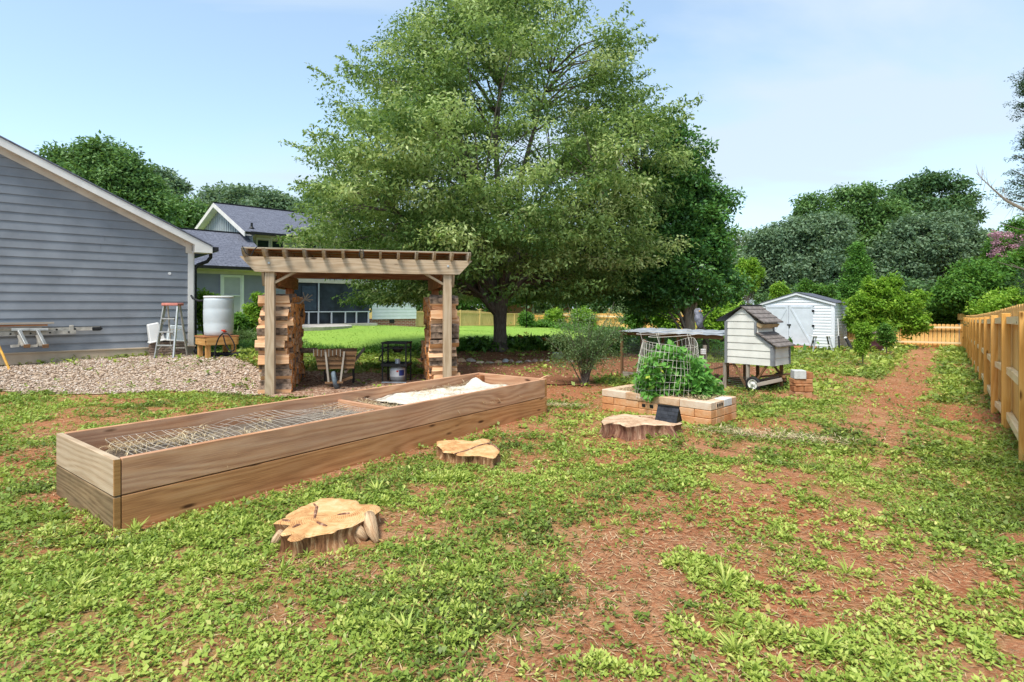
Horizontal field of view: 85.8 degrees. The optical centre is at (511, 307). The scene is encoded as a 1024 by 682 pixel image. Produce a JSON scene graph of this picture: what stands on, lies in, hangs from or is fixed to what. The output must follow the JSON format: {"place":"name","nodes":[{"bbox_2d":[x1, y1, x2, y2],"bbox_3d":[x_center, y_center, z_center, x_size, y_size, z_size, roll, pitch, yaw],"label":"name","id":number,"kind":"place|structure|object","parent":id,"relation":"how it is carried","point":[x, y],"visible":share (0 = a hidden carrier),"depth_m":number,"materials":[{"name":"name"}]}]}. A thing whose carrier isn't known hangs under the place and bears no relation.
{"place":"outdoors","nodes":[
{"label":"outdoors","id":0,"kind":"place"},
{"bbox_2d":[197,325,592,347],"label":"lawn","id":1,"kind":"structure","parent":0,"point":[390,331],"depth_m":22.96,"materials":[{"name":"green plant"}]},
{"bbox_2d":[197,287,220,346],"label":"young maple","id":2,"kind":"object","parent":1,"relation":"on","point":[200,293],"visible":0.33,"depth_m":15.09,"materials":[{"name":"green plant"}]},
{"bbox_2d":[0,308,1023,681],"bbox_3d":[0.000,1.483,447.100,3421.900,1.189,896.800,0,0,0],"label":"ground","id":3,"kind":"structure","parent":0,"point":[948,576],"depth_m":3.21,"materials":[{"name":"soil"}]},
{"bbox_2d":[0,135,218,364],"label":"garage","id":4,"kind":"structure","parent":3,"relation":"on","point":[76,250],"depth_m":11.75,"materials":[{"name":"grey"}]},
{"bbox_2d":[10,328,29,347],"bbox_3d":[-9.652,0.597,10.819,0.298,0.380,0.300,0,0,-41],"label":"ladder jack","id":5,"kind":"object","parent":4,"relation":"attached to","point":[22,340],"visible":1,"depth_m":10.83,"materials":[{"name":"metal"}]},
{"bbox_2d":[30,328,48,347],"bbox_3d":[-9.446,0.607,11.000,0.302,0.386,0.300,0,0,-41],"label":"ladder jack","id":6,"kind":"object","parent":4,"relation":"attached to","point":[41,341],"visible":0.95,"depth_m":11.01,"materials":[{"name":"metal"}]},
{"bbox_2d":[0,325,102,335],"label":"extension ladder","id":7,"kind":"object","parent":4,"relation":"attached to","point":[71,329],"visible":0.81,"depth_m":11.38,"materials":[{"name":"metal"}]},
{"bbox_2d":[33,129,193,227],"bbox_3d":[-25.091,-4.838,34.165,9.539,12.048,5.845,0,0,-24],"label":"rounded tree","id":8,"kind":"object","parent":3,"relation":"on","point":[122,172],"visible":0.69,"depth_m":33.20,"materials":[{"name":"green plant"}]},
{"bbox_2d":[0,353,263,394],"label":"gravel","id":9,"kind":"structure","parent":3,"relation":"on","point":[35,377],"depth_m":10.23,"materials":[{"name":"beige gravel"}]},
{"bbox_2d":[154,303,187,357],"bbox_3d":[-7.556,0.510,12.263,0.585,1.228,0.670,0,0,8],"label":"step ladder","id":10,"kind":"object","parent":9,"relation":"on","point":[162,321],"visible":0.88,"depth_m":12.15,"materials":[{"name":"metal"}]},
{"bbox_2d":[147,163,197,202],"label":"oak tree","id":11,"kind":"object","parent":3,"relation":"on","point":[180,183],"visible":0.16,"depth_m":49.52,"materials":[{"name":"green plant"}]},
{"bbox_2d":[161,187,208,228],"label":"pale green tree","id":12,"kind":"object","parent":3,"relation":"on","point":[196,212],"visible":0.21,"depth_m":41.46,"materials":[{"name":"green plant"}]},
{"bbox_2d":[234,311,250,332],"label":"dark hedge plant","id":13,"kind":"object","parent":3,"relation":"on","point":[241,321],"visible":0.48,"depth_m":17.72,"materials":[{"name":"green plant"}]},
{"bbox_2d":[191,180,299,210],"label":"spreading tree","id":14,"kind":"object","parent":3,"relation":"on","point":[244,194],"visible":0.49,"depth_m":60.39,"materials":[{"name":"green plant"}]},
{"bbox_2d":[241,291,264,327],"bbox_3d":[-6.273,0.391,13.494,0.740,1.657,0.516,0,0,-13],"label":"leafy branch plant","id":15,"kind":"object","parent":3,"relation":"on","point":[252,309],"visible":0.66,"depth_m":13.42,"materials":[{"name":"green plant"}]},
{"bbox_2d":[233,327,312,344],"bbox_3d":[-8.066,0.948,17.687,3.364,0.840,1.998,0,0,-26],"label":"liriope border","id":16,"kind":"object","parent":3,"relation":"on","point":[250,334],"visible":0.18,"depth_m":17.20,"materials":[{"name":"green plant"}]},
{"bbox_2d":[258,384,292,394],"bbox_3d":[-3.945,1.374,9.192,0.529,0.219,0.145,1,-9,-11],"label":"firewood log","id":17,"kind":"object","parent":3,"relation":"on","point":[284,388],"visible":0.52,"depth_m":9.15,"materials":[{"name":"brown wood"}]},
{"bbox_2d":[260,378,292,385],"bbox_3d":[-3.949,1.258,9.242,0.491,0.169,0.164,-1,13,-13],"label":"firewood log","id":18,"kind":"object","parent":17,"relation":"on","point":[280,381],"visible":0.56,"depth_m":9.19,"materials":[{"name":"brown wood"}]},
{"bbox_2d":[260,369,292,379],"bbox_3d":[-3.932,1.120,9.217,0.487,0.188,0.152,1,18,-14],"label":"firewood log","id":19,"kind":"object","parent":18,"relation":"on","point":[283,374],"visible":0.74,"depth_m":9.18,"materials":[{"name":"brown wood"}]},
{"bbox_2d":[258,362,290,371],"bbox_3d":[-3.981,1.000,9.242,0.493,0.162,0.181,2,3,-16],"label":"firewood log","id":20,"kind":"object","parent":19,"relation":"on","point":[281,367],"visible":0.41,"depth_m":9.19,"materials":[{"name":"brown wood"}]},
{"bbox_2d":[258,354,289,364],"bbox_3d":[-3.965,0.861,9.175,0.487,0.187,0.168,0,0,-17],"label":"firewood log","id":21,"kind":"object","parent":20,"relation":"on","point":[282,359],"visible":0.59,"depth_m":9.14,"materials":[{"name":"brown wood"}]},
{"bbox_2d":[258,348,288,354],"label":"firewood log","id":22,"kind":"object","parent":21,"relation":"on","point":[277,352],"visible":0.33,"depth_m":9.19,"materials":[{"name":"brown wood"}]},
{"bbox_2d":[255,340,284,350],"bbox_3d":[-4.021,0.622,9.165,0.469,0.194,0.164,2,4,-16],"label":"firewood log","id":23,"kind":"object","parent":22,"relation":"on","point":[260,345],"visible":0.73,"depth_m":9.10,"materials":[{"name":"brown wood"}]},
{"bbox_2d":[257,335,288,342],"bbox_3d":[-3.998,0.502,9.223,0.475,0.186,0.146,0,-17,-16],"label":"firewood log","id":24,"kind":"object","parent":23,"relation":"on","point":[285,338],"visible":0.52,"depth_m":9.19,"materials":[{"name":"brown wood"}]},
{"bbox_2d":[256,325,289,334],"bbox_3d":[-3.989,0.386,9.207,0.500,0.170,0.198,0,-14,-14],"label":"firewood log","id":25,"kind":"object","parent":24,"relation":"on","point":[280,329],"visible":0.62,"depth_m":9.16,"materials":[{"name":"brown wood"}]},
{"bbox_2d":[178,202,415,333],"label":"house","id":26,"kind":"structure","parent":3,"relation":"on","point":[229,230],"depth_m":26.22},
{"bbox_2d":[220,274,243,313],"bbox_3d":[-10.645,-0.455,20.969,0.822,1.577,0.074,0,0,-41],"label":"window","id":27,"kind":"structure","parent":26,"relation":"in","point":[230,285],"depth_m":21.03,"materials":[{"name":"glass"}]},
{"bbox_2d":[302,286,315,309],"bbox_3d":[-9.684,-0.448,26.325,0.683,1.152,0.020,0,0,-41],"label":"window","id":28,"kind":"structure","parent":26,"relation":"in","point":[311,290],"depth_m":26.36,"materials":[{"name":"black glass"}]},
{"bbox_2d":[56,373,546,532],"bbox_3d":[-1.527,1.238,5.908,1.224,0.525,5.031,0,0,37],"label":"raised bed","id":29,"kind":"object","parent":3,"relation":"on","point":[161,485],"visible":0.77,"depth_m":4.57,"materials":[{"name":"brown wood"}]},
{"bbox_2d":[106,402,403,495],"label":"bed soil","id":30,"kind":"structure","parent":29,"relation":"in","point":[121,453],"depth_m":5.14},
{"bbox_2d":[105,402,374,454],"bbox_3d":[-2.188,1.076,5.024,1.052,0.086,2.244,0,0,37],"label":"wire fencing","id":31,"kind":"object","parent":30,"relation":"on","point":[317,410],"visible":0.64,"depth_m":5.03,"materials":[{"name":"grey metal"}]},
{"bbox_2d":[96,379,521,466],"bbox_3d":[-1.542,1.139,5.876,1.382,0.260,4.978,0,0,37],"label":"bed straw","id":32,"kind":"object","parent":30,"relation":"on","point":[183,436],"visible":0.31,"depth_m":4.75,"materials":[{"name":"beige plant"}]},
{"bbox_2d":[376,377,505,403],"bbox_3d":[-0.651,1.073,7.072,1.107,0.136,1.904,0,0,37],"label":"frost cloth","id":33,"kind":"object","parent":32,"relation":"on","point":[476,382],"visible":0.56,"depth_m":7.03,"materials":[{"name":"white fabric"}]},
{"bbox_2d":[286,189,328,213],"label":"hidden tree","id":34,"kind":"object","parent":3,"relation":"on","point":[293,205],"visible":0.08,"depth_m":57.02,"materials":[{"name":"green plant"}]},
{"bbox_2d":[270,498,380,559],"bbox_3d":[-1.176,1.409,3.529,0.723,0.182,0.757,0,0,38],"label":"tree stump","id":35,"kind":"object","parent":3,"relation":"on","point":[322,525],"visible":0.94,"depth_m":3.42,"materials":[{"name":"beige wood"}]},
{"bbox_2d":[302,324,351,330],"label":"patio","id":36,"kind":"structure","parent":3,"relation":"on","point":[322,327],"depth_m":23.48,"materials":[{"name":"concrete"}]},
{"bbox_2d":[269,371,425,396],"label":"wood chips","id":37,"kind":"object","parent":3,"relation":"on","point":[318,389],"visible":0.41,"depth_m":10.26,"materials":[{"name":"brown wood"}]},
{"bbox_2d":[313,348,364,388],"bbox_3d":[-3.148,1.074,10.133,0.851,0.713,1.262,0,0,-14],"label":"wooden wheelbarrow","id":38,"kind":"object","parent":37,"relation":"on","point":[338,358],"visible":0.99,"depth_m":9.62,"materials":[{"name":"brown wood"}]},
{"bbox_2d":[379,341,411,382],"bbox_3d":[-2.220,1.031,10.502,0.548,0.761,0.406,0,0,4],"label":"burner stand","id":39,"kind":"object","parent":37,"relation":"on","point":[397,349],"visible":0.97,"depth_m":10.33,"materials":[{"name":"black metal"}]},
{"bbox_2d":[390,366,404,381],"bbox_3d":[-2.175,1.261,10.498,0.306,0.300,0.307,0,0,0],"label":"gas bottle","id":40,"kind":"object","parent":37,"relation":"on","point":[397,373],"visible":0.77,"depth_m":10.38,"materials":[{"name":"white metal"}]},
{"bbox_2d":[240,246,471,396],"bbox_3d":[-2.820,0.242,10.447,3.768,2.455,2.863,0,0,-14],"label":"pergola","id":41,"kind":"object","parent":3,"relation":"on","point":[291,267],"visible":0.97,"depth_m":9.39,"materials":[{"name":"brown wood"}]},
{"bbox_2d":[302,341,479,354],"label":"lawn border plants","id":42,"kind":"object","parent":3,"relation":"on","point":[375,348],"visible":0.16,"depth_m":15.39,"materials":[{"name":"green plant"}]},
{"bbox_2d":[436,439,502,467],"bbox_3d":[-0.391,1.415,5.267,0.650,0.172,0.880,0,0,-21],"label":"tree stump","id":43,"kind":"object","parent":3,"relation":"on","point":[481,452],"visible":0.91,"depth_m":5.15,"materials":[{"name":"beige wood"}]},
{"bbox_2d":[416,310,544,326],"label":"lawn fence","id":44,"kind":"object","parent":3,"relation":"on","point":[473,318],"visible":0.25,"depth_m":45.32,"materials":[{"name":"brown wood"}]},
{"bbox_2d":[456,254,522,312],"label":"background tree","id":45,"kind":"object","parent":3,"relation":"on","point":[462,306],"visible":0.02,"depth_m":61.50,"materials":[{"name":"green plant"}]},
{"bbox_2d":[274,0,705,351],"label":"shade tree","id":46,"kind":"object","parent":3,"relation":"on","point":[436,124],"visible":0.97,"depth_m":14.03,"materials":[{"name":"green plant"}]},
{"bbox_2d":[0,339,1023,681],"bbox_3d":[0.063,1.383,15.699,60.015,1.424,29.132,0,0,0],"label":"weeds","id":47,"kind":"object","parent":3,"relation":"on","point":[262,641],"visible":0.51,"depth_m":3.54,"materials":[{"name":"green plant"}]},
{"bbox_2d":[0,442,1023,681],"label":"broadleaf weeds","id":48,"kind":"object","parent":3,"relation":"on","point":[696,560],"visible":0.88,"depth_m":2.88,"materials":[{"name":"green plant"}]},
{"bbox_2d":[0,346,1023,681],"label":"yard grass","id":49,"kind":"structure","parent":3,"relation":"on","point":[610,484],"depth_m":3.87,"materials":[{"name":"green plant"}]},
{"bbox_2d":[516,310,534,327],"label":"border shrub","id":50,"kind":"object","parent":3,"relation":"on","point":[521,319],"visible":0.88,"depth_m":37.76,"materials":[{"name":"green plant"}]},
{"bbox_2d":[511,256,567,313],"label":"background tree","id":51,"kind":"object","parent":3,"relation":"on","point":[544,307],"visible":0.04,"depth_m":61.51,"materials":[{"name":"green plant"}]},
{"bbox_2d":[420,333,659,355],"bbox_3d":[1.247,1.250,18.037,8.472,0.891,3.498,0,0,-9],"label":"tree ground cover","id":52,"kind":"object","parent":3,"relation":"on","point":[483,343],"visible":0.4,"depth_m":17.31,"materials":[{"name":"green plant"}]},
{"bbox_2d":[543,307,566,322],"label":"border shrub","id":53,"kind":"object","parent":3,"relation":"on","point":[555,314],"visible":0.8,"depth_m":39.65,"materials":[{"name":"green plant"}]},
{"bbox_2d":[508,320,646,333],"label":"fence border plants","id":54,"kind":"object","parent":3,"relation":"on","point":[572,326],"visible":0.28,"depth_m":36.30,"materials":[{"name":"green plant"}]},
{"bbox_2d":[568,305,597,324],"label":"border shrub","id":55,"kind":"object","parent":3,"relation":"on","point":[586,311],"visible":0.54,"depth_m":37.64,"materials":[{"name":"green plant"}]},
{"bbox_2d":[549,259,622,313],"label":"background tree","id":56,"kind":"object","parent":3,"relation":"on","point":[600,309],"visible":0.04,"depth_m":50.59,"materials":[{"name":"green plant"}]},
{"bbox_2d":[416,349,772,385],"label":"mulch","id":57,"kind":"object","parent":3,"relation":"on","point":[511,368],"visible":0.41,"depth_m":13.06,"materials":[{"name":"brown wood"}]},
{"bbox_2d":[531,296,638,385],"bbox_3d":[1.305,0.620,10.329,1.930,1.690,1.335,0,0,0],"label":"willowy bush","id":58,"kind":"object","parent":57,"relation":"on","point":[585,348],"visible":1,"depth_m":10.21,"materials":[{"name":"green plant"}]},
{"bbox_2d":[618,308,656,328],"bbox_3d":[6.379,0.716,27.052,2.446,2.110,1.422,0,0,0],"label":"lime shrub","id":59,"kind":"object","parent":3,"relation":"on","point":[634,322],"visible":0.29,"depth_m":26.75,"materials":[{"name":"green plant"}]},
{"bbox_2d":[599,414,683,441],"bbox_3d":[1.496,1.394,6.383,1.103,0.215,0.857,0,0,0],"label":"tree stump","id":60,"kind":"object","parent":3,"relation":"on","point":[627,427],"visible":0.86,"depth_m":6.16,"materials":[{"name":"brown wood"}]},
{"bbox_2d":[655,404,681,422],"bbox_3d":[1.813,1.222,6.385,0.264,0.176,0.170,0,0,40],"label":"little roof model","id":61,"kind":"object","parent":60,"relation":"on","point":[669,413],"visible":1,"depth_m":6.34},
{"bbox_2d":[606,264,708,350],"bbox_3d":[5.123,-0.527,19.479,3.716,4.590,2.411,0,0,0],"label":"understory tree","id":62,"kind":"object","parent":3,"relation":"on","point":[702,328],"visible":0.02,"depth_m":19.40,"materials":[{"name":"green plant"}]},
{"bbox_2d":[649,307,681,328],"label":"lime shrub","id":63,"kind":"object","parent":3,"relation":"on","point":[662,322],"visible":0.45,"depth_m":24.75,"materials":[{"name":"green plant"}]},
{"bbox_2d":[605,112,760,357],"bbox_3d":[5.182,-2.130,17.077,4.781,7.725,3.017,0,0,0],"label":"evergreen tree","id":64,"kind":"object","parent":3,"relation":"on","point":[702,215],"visible":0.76,"depth_m":16.47,"materials":[{"name":"green plant"}]},
{"bbox_2d":[572,327,819,353],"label":"garden bed plants","id":65,"kind":"object","parent":3,"relation":"on","point":[629,338],"visible":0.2,"depth_m":20.74,"materials":[{"name":"green plant"}]},
{"bbox_2d":[681,415,715,426],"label":"planter block","id":66,"kind":"structure","parent":3,"relation":"on","point":[700,420],"depth_m":6.78,"materials":[{"name":"brown concrete"}]},
{"bbox_2d":[695,409,715,418],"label":"planter block","id":67,"kind":"structure","parent":66,"relation":"on","point":[707,414],"depth_m":6.73,"materials":[{"name":"brown concrete"}]},
{"bbox_2d":[680,398,715,410],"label":"planter block","id":68,"kind":"structure","parent":67,"relation":"on","point":[699,404],"depth_m":6.79,"materials":[{"name":"beige concrete"}]},
{"bbox_2d":[618,305,794,390],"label":"chicken coop","id":69,"kind":"structure","parent":3,"relation":"on","point":[752,337],"depth_m":9.77,"materials":[{"name":"beige paint"}]},
{"bbox_2d":[695,301,748,339],"bbox_3d":[8.660,0.791,22.029,3.178,2.137,1.423,0,0,-6],"label":"lime shrub","id":70,"kind":"object","parent":3,"relation":"on","point":[710,322],"visible":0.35,"depth_m":21.71,"materials":[{"name":"green plant"}]},
{"bbox_2d":[733,257,765,304],"bbox_3d":[12.770,-0.386,29.995,2.255,4.880,1.408,0,0,0],"label":"lime shrub","id":71,"kind":"object","parent":3,"relation":"on","point":[750,266],"visible":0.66,"depth_m":29.78,"materials":[{"name":"green plant"}]},
{"bbox_2d":[563,313,962,346],"bbox_3d":[11.945,1.207,33.544,24.062,1.704,0.149,0,0,38],"label":"picket fence","id":72,"kind":"object","parent":3,"relation":"on","point":[934,337],"visible":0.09,"depth_m":26.87,"materials":[{"name":"brown wood"}]},
{"bbox_2d":[768,280,791,299],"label":"lime shrub","id":73,"kind":"object","parent":3,"relation":"on","point":[780,289],"visible":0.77,"depth_m":32.80,"materials":[{"name":"green plant"}]},
{"bbox_2d":[682,423,905,454],"bbox_3d":[2.941,1.440,6.193,3.190,0.178,0.744,0,0,21],"label":"hay","id":74,"kind":"object","parent":3,"relation":"on","point":[766,432],"visible":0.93,"depth_m":6.18,"materials":[{"name":"plant"}]},
{"bbox_2d":[760,292,847,349],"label":"garden shed","id":75,"kind":"structure","parent":3,"relation":"on","point":[802,316],"depth_m":24.76,"materials":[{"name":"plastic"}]},
{"bbox_2d":[766,306,788,338],"bbox_3d":[12.243,0.814,25.461,0.971,1.758,0.047,0,0,41],"label":"door","id":76,"kind":"structure","parent":75,"relation":"in","point":[781,312],"depth_m":25.30,"materials":[{"name":"paint"}]},
{"bbox_2d":[789,306,812,345],"bbox_3d":[13.003,0.814,24.807,0.980,1.758,0.047,0,0,41],"label":"door","id":77,"kind":"structure","parent":75,"relation":"in","point":[800,317],"depth_m":24.78,"materials":[{"name":"paint"}]},
{"bbox_2d":[732,210,880,298],"bbox_3d":[21.249,-2.583,39.590,11.020,9.009,7.675,0,0,0],"label":"olive grey tree","id":78,"kind":"object","parent":3,"relation":"on","point":[793,251],"visible":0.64,"depth_m":38.81,"materials":[{"name":"green plant"}]},
{"bbox_2d":[794,277,837,297],"bbox_3d":[17.569,0.118,31.998,2.396,3.871,1.530,0,0,0],"label":"lime shrub","id":79,"kind":"object","parent":3,"relation":"on","point":[806,285],"visible":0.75,"depth_m":31.73,"materials":[{"name":"green plant"}]},
{"bbox_2d":[750,265,939,304],"bbox_3d":[22.919,-0.433,36.090,14.874,4.811,6.137,0,0,0],"label":"shadowed tree","id":80,"kind":"object","parent":3,"relation":"on","point":[914,284],"visible":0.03,"depth_m":35.64,"materials":[{"name":"green plant"}]},
{"bbox_2d":[833,240,875,331],"bbox_3d":[18.088,-0.753,29.063,2.930,5.624,2.488,0,0,0],"label":"conical arborvitae","id":81,"kind":"object","parent":3,"relation":"on","point":[857,267],"visible":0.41,"depth_m":28.73,"materials":[{"name":"green plant"}]},
{"bbox_2d":[788,180,923,282],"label":"bright crown tree","id":82,"kind":"object","parent":3,"relation":"on","point":[868,208],"visible":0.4,"depth_m":44.16,"materials":[{"name":"green plant"}]},
{"bbox_2d":[852,322,877,365],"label":"drooping sapling","id":83,"kind":"object","parent":3,"relation":"on","point":[863,340],"visible":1,"depth_m":15.43,"materials":[{"name":"green plant"}]},
{"bbox_2d":[839,270,935,339],"bbox_3d":[16.699,0.140,24.569,4.110,3.572,2.045,0,0,0],"label":"light green sapling","id":84,"kind":"object","parent":3,"relation":"on","point":[884,300],"visible":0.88,"depth_m":24.16,"materials":[{"name":"green plant"}]},
{"bbox_2d":[875,322,899,352],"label":"round sapling","id":85,"kind":"object","parent":3,"relation":"on","point":[884,332],"visible":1,"depth_m":20.40,"materials":[{"name":"green plant"}]},
{"bbox_2d":[864,206,993,286],"bbox_3d":[30.736,-2.700,39.958,11.919,9.275,5.509,0,0,0],"label":"broad grey tree","id":86,"kind":"object","parent":3,"relation":"on","point":[924,247],"visible":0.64,"depth_m":38.88,"materials":[{"name":"green plant"}]},
{"bbox_2d":[918,298,959,336],"bbox_3d":[22.696,0.684,29.032,5.763,2.685,2.936,0,0,0],"label":"shrub mass","id":87,"kind":"object","parent":3,"relation":"on","point":[941,319],"visible":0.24,"depth_m":28.30,"materials":[{"name":"green plant"}]},
{"bbox_2d":[885,166,993,231],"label":"tallest tree","id":88,"kind":"object","parent":3,"relation":"on","point":[918,187],"visible":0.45,"depth_m":46.14,"materials":[{"name":"green plant"}]},
{"bbox_2d":[927,237,1023,316],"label":"tangled shrub","id":89,"kind":"object","parent":3,"relation":"on","point":[955,289],"visible":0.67,"depth_m":26.55,"materials":[{"name":"green plant"}]},
{"bbox_2d":[960,70,1023,326],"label":"ragged conifer","id":90,"kind":"object","parent":3,"relation":"on","point":[1021,93],"visible":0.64,"depth_m":17.66,"materials":[{"name":"green plant"}]},
{"bbox_2d":[963,304,1023,462],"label":"board fence","id":91,"kind":"object","parent":3,"relation":"on","point":[993,342],"visible":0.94,"depth_m":7.13,"materials":[{"name":"brown wood"}]},
{"bbox_2d":[963,281,1023,314],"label":"yellow green shrub","id":92,"kind":"object","parent":3,"relation":"on","point":[995,300],"visible":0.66,"depth_m":23.82,"materials":[{"name":"green plant"}]},
{"bbox_2d":[975,215,1023,275],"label":"crepe myrtle","id":93,"kind":"object","parent":3,"relation":"on","point":[996,243],"visible":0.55,"depth_m":30.51,"materials":[{"name":"pink plant"}]},
{"bbox_2d":[976,166,1023,218],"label":"dead bough tree","id":94,"kind":"object","parent":3,"relation":"on","point":[1008,201],"visible":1,"depth_m":16.99,"materials":[{"name":"grey wood"}]},
{"bbox_2d":[0,0,1023,307],"label":"sky","id":95,"kind":"structure","parent":0,"point":[801,96],"materials":[{"name":"blue"}]},
{"bbox_3d":[2.019,1.401,7.148,0.140,0.094,0.394,0,0,-45],"label":"planter block","id":96,"kind":"object","parent":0,"visible":0},
{"bbox_2d":[639,401,664,410],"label":"planter block","id":97,"kind":"structure","parent":96,"relation":"on","point":[648,405],"depth_m":7.29,"materials":[{"name":"beige concrete"}]},
{"bbox_2d":[652,395,682,405],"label":"planter block","id":98,"kind":"structure","parent":97,"relation":"on","point":[670,400],"depth_m":7.08,"materials":[{"name":"beige stone"}]},
{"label":"planter soil","id":99,"kind":"object","parent":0,"visible":0},
{"bbox_2d":[635,329,702,399],"bbox_3d":[2.123,0.758,7.483,0.929,0.923,0.664,0,0,0],"label":"wire cage","id":100,"kind":"object","parent":99,"relation":"on","point":[697,353],"visible":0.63,"depth_m":7.26,"materials":[{"name":"grey metal"}]},
{"bbox_2d":[631,339,726,401],"bbox_3d":[2.245,0.858,7.438,1.279,0.878,0.818,0,0,0],"label":"squash plant","id":101,"kind":"object","parent":100,"relation":"in","point":[702,381],"visible":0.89,"depth_m":7.24,"materials":[{"name":"green plant"}]},
{"bbox_3d":[-8.015,0.801,12.435,0.269,0.054,0.199,0,0,-31],"label":"paver","id":102,"kind":"object","parent":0,"visible":0},
{"bbox_2d":[147,323,165,343],"bbox_3d":[-8.027,0.569,12.438,0.352,0.463,0.290,0,0,-41],"label":"plastic tub","id":103,"kind":"object","parent":102,"relation":"on","point":[152,330],"visible":0.89,"depth_m":12.32,"materials":[{"name":"white paint"}]},
{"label":"concrete pad","id":104,"kind":"structure","parent":0,"visible":0},
{"bbox_2d":[194,335,238,358],"bbox_3d":[-6.453,0.848,12.050,0.700,0.484,0.726,0,0,-44],"label":"barrel stand","id":105,"kind":"object","parent":104,"relation":"on","point":[207,342],"visible":0.74,"depth_m":11.83,"materials":[{"name":"brown wood"}]},
{"bbox_2d":[190,295,233,335],"bbox_3d":[-6.596,0.161,12.035,1.007,0.889,0.670,0,0,0],"label":"rain barrel","id":106,"kind":"object","parent":105,"relation":"on","point":[218,315],"visible":0.99,"depth_m":11.83,"materials":[{"name":"white plastic"}]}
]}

